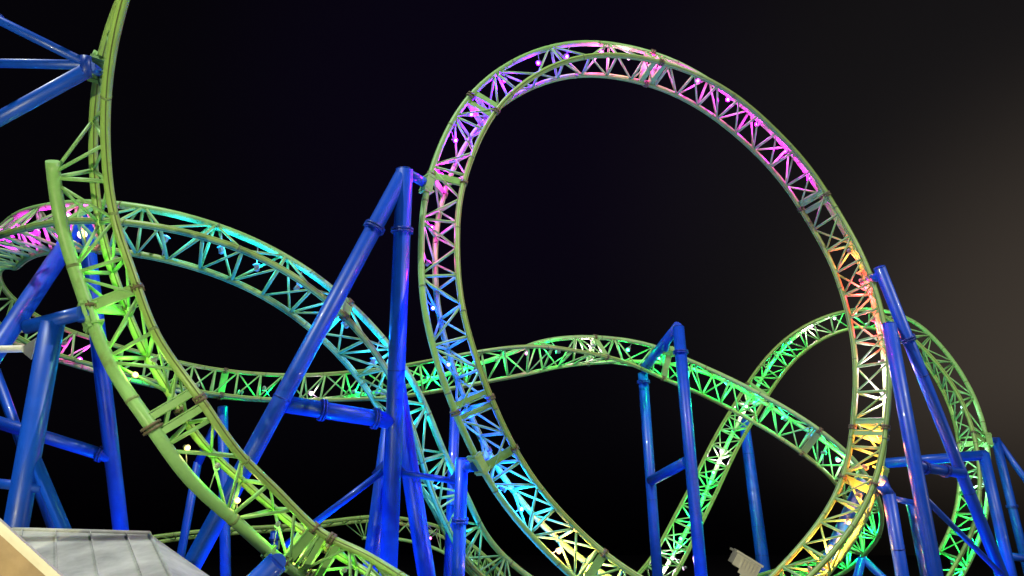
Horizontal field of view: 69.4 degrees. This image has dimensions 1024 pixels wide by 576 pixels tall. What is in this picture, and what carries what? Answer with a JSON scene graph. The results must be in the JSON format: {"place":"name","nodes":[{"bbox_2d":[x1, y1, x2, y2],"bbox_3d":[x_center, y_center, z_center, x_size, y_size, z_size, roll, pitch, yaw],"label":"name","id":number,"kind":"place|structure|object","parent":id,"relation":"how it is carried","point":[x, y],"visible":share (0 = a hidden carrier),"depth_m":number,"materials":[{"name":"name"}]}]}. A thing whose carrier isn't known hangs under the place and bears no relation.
{"place":"outdoors","nodes":[
{"label":"outdoors","id":0,"kind":"place"},
{"bbox_2d":[0,0,1023,554],"label":"sky","id":1,"kind":"structure","parent":0,"point":[598,206],"materials":[{"name":"black"}]},
{"bbox_2d":[185,555,1023,575],"bbox_3d":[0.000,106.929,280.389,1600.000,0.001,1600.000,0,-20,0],"label":"ground","id":2,"kind":"structure","parent":0,"point":[532,565],"depth_m":360.64,"materials":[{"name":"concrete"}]},
{"bbox_2d":[0,369,54,527],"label":"support pylon","id":3,"kind":"object","parent":2,"relation":"on","point":[8,406],"visible":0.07,"depth_m":29.83,"materials":[{"name":"blue metal"}]},
{"bbox_2d":[0,518,63,575],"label":"gable building","id":4,"kind":"structure","parent":2,"relation":"on","point":[20,555],"depth_m":8.97,"materials":[{"name":"beige paint"}]},
{"bbox_2d":[0,14,103,126],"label":"support tower","id":5,"kind":"structure","parent":2,"relation":"on","point":[81,68],"depth_m":14.51,"materials":[{"name":"blue metal"}]},
{"bbox_2d":[0,300,104,528],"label":"support pylon","id":6,"kind":"object","parent":2,"relation":"on","point":[30,477],"visible":0.9,"depth_m":15.30,"materials":[{"name":"blue metal"}]},
{"bbox_2d":[45,0,408,575],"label":"coaster track","id":7,"kind":"structure","parent":6,"relation":"on","point":[308,536],"depth_m":15.95,"materials":[{"name":"metal"}]},
{"bbox_2d":[129,372,138,380],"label":"track lamp","id":8,"kind":"object","parent":7,"relation":"attached to","point":[134,375],"visible":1,"depth_m":15.71,"materials":[{"name":"white glass"}]},
{"bbox_2d":[149,352,160,362],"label":"track lamp","id":9,"kind":"object","parent":7,"relation":"attached to","point":[152,359],"visible":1,"depth_m":15.74,"materials":[{"name":"grey glass"}]},
{"bbox_2d":[183,445,190,462],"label":"track lamp","id":10,"kind":"object","parent":7,"relation":"attached to","point":[187,447],"visible":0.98,"depth_m":15.70,"materials":[{"name":"white glass"}]},
{"bbox_2d":[209,463,220,488],"bbox_3d":[-6.426,4.136,15.971,0.140,0.706,0.268,18,-27,-42],"label":"track lamp","id":11,"kind":"object","parent":7,"relation":"attached to","point":[216,466],"visible":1,"depth_m":15.98,"materials":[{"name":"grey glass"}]},
{"bbox_2d":[234,497,240,507],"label":"track lamp","id":12,"kind":"object","parent":7,"relation":"attached to","point":[237,500],"visible":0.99,"depth_m":16.58,"materials":[{"name":"white glass"}]},
{"bbox_2d":[269,531,278,549],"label":"support column","id":13,"kind":"structure","parent":7,"relation":"attached to","point":[272,536],"depth_m":47.81,"materials":[{"name":"blue metal"}]},
{"bbox_2d":[153,515,505,575],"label":"coaster track","id":14,"kind":"structure","parent":13,"relation":"on","point":[330,522],"depth_m":55.39,"materials":[{"name":"metal"}]},
{"bbox_2d":[273,521,280,545],"bbox_3d":[-5.425,5.738,17.011,0.154,0.723,0.151,0,-20,0],"label":"track lamp","id":15,"kind":"object","parent":7,"relation":"attached to","point":[277,525],"visible":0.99,"depth_m":17.06,"materials":[{"name":"grey glass"}]},
{"bbox_2d":[340,568,346,575],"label":"track lamp","id":16,"kind":"object","parent":7,"relation":"attached to","point":[343,571],"visible":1,"depth_m":17.13,"materials":[{"name":"grey glass"}]},
{"bbox_2d":[0,215,128,529],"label":"support pylon","id":17,"kind":"object","parent":2,"relation":"on","point":[29,300],"visible":0.79,"depth_m":26.66,"materials":[{"name":"blue metal"}]},
{"bbox_2d":[0,338,36,358],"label":"floodlight","id":18,"kind":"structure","parent":17,"relation":"attached to","point":[27,349],"depth_m":19.98,"materials":[{"name":"grey metal"}]},
{"bbox_2d":[12,527,208,575],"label":"pavilion building","id":19,"kind":"structure","parent":2,"relation":"on","point":[80,552],"depth_m":13.04,"materials":[{"name":"grey metal"}]},
{"bbox_2d":[177,406,230,575],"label":"support pylon","id":20,"kind":"object","parent":2,"relation":"on","point":[224,538],"visible":0.55,"depth_m":39.57,"materials":[{"name":"blue metal"}]},
{"bbox_2d":[247,545,291,575],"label":"support column","id":21,"kind":"structure","parent":2,"relation":"on","point":[270,564],"depth_m":12.87,"materials":[{"name":"blue metal"}]},
{"bbox_2d":[185,166,454,575],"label":"support tripod","id":22,"kind":"object","parent":2,"relation":"on","point":[397,460],"visible":0.95,"depth_m":23.72,"materials":[{"name":"blue paint"}]},
{"bbox_2d":[444,410,458,575],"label":"support column","id":23,"kind":"structure","parent":2,"relation":"on","point":[453,452],"depth_m":30.01,"materials":[{"name":"blue metal"}]},
{"bbox_2d":[449,451,490,575],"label":"support column","id":24,"kind":"structure","parent":2,"relation":"on","point":[476,464],"depth_m":23.46,"materials":[{"name":"blue metal"}]},
{"bbox_2d":[637,322,707,575],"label":"support portal","id":25,"kind":"object","parent":2,"relation":"on","point":[687,462],"visible":0.97,"depth_m":39.74,"materials":[{"name":"blue paint"}]},
{"bbox_2d":[0,199,883,575],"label":"coaster track","id":26,"kind":"structure","parent":25,"relation":"on","point":[12,223],"depth_m":30.07,"materials":[{"name":"metal"}]},
{"bbox_2d":[19,229,40,235],"bbox_3d":[-16.507,-1.904,25.056,0.293,0.469,0.902,-17,-26,40],"label":"track lamp","id":27,"kind":"object","parent":26,"relation":"attached to","point":[35,232],"visible":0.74,"depth_m":25.23,"materials":[{"name":"white glass"}]},
{"bbox_2d":[162,235,170,255],"bbox_3d":[-11.562,-1.385,24.512,0.266,0.699,0.624,18,-26,-41],"label":"track lamp","id":28,"kind":"object","parent":26,"relation":"attached to","point":[166,237],"visible":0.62,"depth_m":24.43,"materials":[{"name":"grey glass"}]},
{"bbox_2d":[217,232,223,253],"bbox_3d":[-9.781,-1.610,24.916,0.271,1.004,0.278,0,-20,0],"label":"track lamp","id":29,"kind":"object","parent":26,"relation":"attached to","point":[221,249],"visible":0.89,"depth_m":24.73,"materials":[{"name":"grey glass"}]},
{"bbox_2d":[253,246,259,271],"bbox_3d":[-8.694,-1.082,25.266,0.258,1.086,0.262,0,-20,0],"label":"track lamp","id":30,"kind":"object","parent":26,"relation":"attached to","point":[256,266],"visible":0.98,"depth_m":25.09,"materials":[{"name":"grey glass"}]},
{"bbox_2d":[293,271,302,289],"bbox_3d":[-7.406,-0.323,25.741,0.323,0.936,0.273,15,-25,-37],"label":"track lamp","id":31,"kind":"object","parent":26,"relation":"attached to","point":[297,286],"visible":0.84,"depth_m":25.56,"materials":[{"name":"grey glass"}]},
{"bbox_2d":[370,340,379,363],"bbox_3d":[-4.943,2.258,26.731,0.336,1.123,0.280,0,-20,0],"label":"track lamp","id":32,"kind":"object","parent":26,"relation":"attached to","point":[373,361],"visible":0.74,"depth_m":26.53,"materials":[{"name":"grey glass"}]},
{"bbox_2d":[738,414,770,575],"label":"support column","id":33,"kind":"structure","parent":2,"relation":"on","point":[759,535],"depth_m":58.74,"materials":[{"name":"blue metal"}]},
{"bbox_2d":[817,466,908,575],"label":"support column","id":34,"kind":"structure","parent":2,"relation":"on","point":[888,494],"depth_m":25.37,"materials":[{"name":"blue metal"}]},
{"bbox_2d":[418,40,891,575],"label":"coaster track","id":35,"kind":"structure","parent":34,"relation":"on","point":[664,64],"depth_m":26.71,"materials":[{"name":"metal"}]},
{"bbox_2d":[424,253,430,266],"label":"track lamp","id":36,"kind":"object","parent":35,"relation":"attached to","point":[427,263],"visible":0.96,"depth_m":24.96,"materials":[{"name":"grey glass"}]},
{"bbox_2d":[427,300,435,310],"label":"track lamp","id":37,"kind":"object","parent":35,"relation":"attached to","point":[432,307],"visible":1,"depth_m":24.15,"materials":[{"name":"white glass"}]},
{"bbox_2d":[441,360,450,368],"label":"track lamp","id":38,"kind":"object","parent":35,"relation":"attached to","point":[448,365],"visible":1,"depth_m":23.61,"materials":[{"name":"white glass"}]},
{"bbox_2d":[451,130,457,142],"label":"track lamp","id":39,"kind":"object","parent":35,"relation":"attached to","point":[454,140],"visible":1,"depth_m":27.21,"materials":[{"name":"white glass"}]},
{"bbox_2d":[499,486,506,492],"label":"track lamp","id":40,"kind":"object","parent":35,"relation":"attached to","point":[501,488],"visible":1,"depth_m":23.92,"materials":[{"name":"grey glass"}]},
{"bbox_2d":[515,506,523,511],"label":"track lamp","id":41,"kind":"object","parent":35,"relation":"attached to","point":[520,508],"visible":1,"depth_m":24.10,"materials":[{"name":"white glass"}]},
{"bbox_2d":[552,548,561,553],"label":"track lamp","id":42,"kind":"object","parent":35,"relation":"attached to","point":[558,550],"visible":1,"depth_m":24.20,"materials":[{"name":"white glass"}]},
{"bbox_2d":[846,518,852,534],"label":"track lamp","id":43,"kind":"object","parent":35,"relation":"attached to","point":[848,521],"visible":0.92,"depth_m":26.16,"materials":[{"name":"white glass"}]},
{"bbox_2d":[848,464,868,469],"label":"track lamp","id":44,"kind":"object","parent":35,"relation":"attached to","point":[865,467],"visible":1,"depth_m":26.70,"materials":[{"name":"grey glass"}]},
{"bbox_2d":[855,492,862,501],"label":"track lamp","id":45,"kind":"object","parent":35,"relation":"attached to","point":[858,495],"visible":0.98,"depth_m":26.38,"materials":[{"name":"grey glass"}]},
{"bbox_2d":[853,556,885,575],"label":"support pylon","id":46,"kind":"object","parent":2,"relation":"on","point":[861,563],"visible":1,"depth_m":39.67,"materials":[{"name":"blue metal"}]},
{"bbox_2d":[856,265,1008,575],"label":"support tower","id":47,"kind":"structure","parent":2,"relation":"on","point":[921,505],"depth_m":26.79,"materials":[{"name":"blue metal"}]},
{"bbox_2d":[884,450,1016,575],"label":"support portal","id":48,"kind":"object","parent":2,"relation":"on","point":[983,457],"visible":0.77,"depth_m":45.21,"materials":[{"name":"blue paint"}]},
{"bbox_2d":[981,432,1023,573],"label":"support pylon","id":49,"kind":"object","parent":2,"relation":"on","point":[1001,451],"visible":1,"depth_m":53.52,"materials":[{"name":"blue metal"}]},
{"bbox_2d":[638,307,990,575],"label":"coaster track","id":50,"kind":"structure","parent":49,"relation":"on","point":[974,444],"depth_m":54.78,"materials":[{"name":"metal"}]},
{"bbox_2d":[993,553,1023,575],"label":"support pylon","id":51,"kind":"object","parent":2,"relation":"on","point":[1018,557],"visible":0.12,"depth_m":47.78,"materials":[{"name":"blue metal"}]},
{"bbox_2d":[728,547,763,575],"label":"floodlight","id":52,"kind":"object","parent":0,"point":[747,566],"visible":1,"depth_m":13.86,"materials":[{"name":"grey metal"}]}
]}

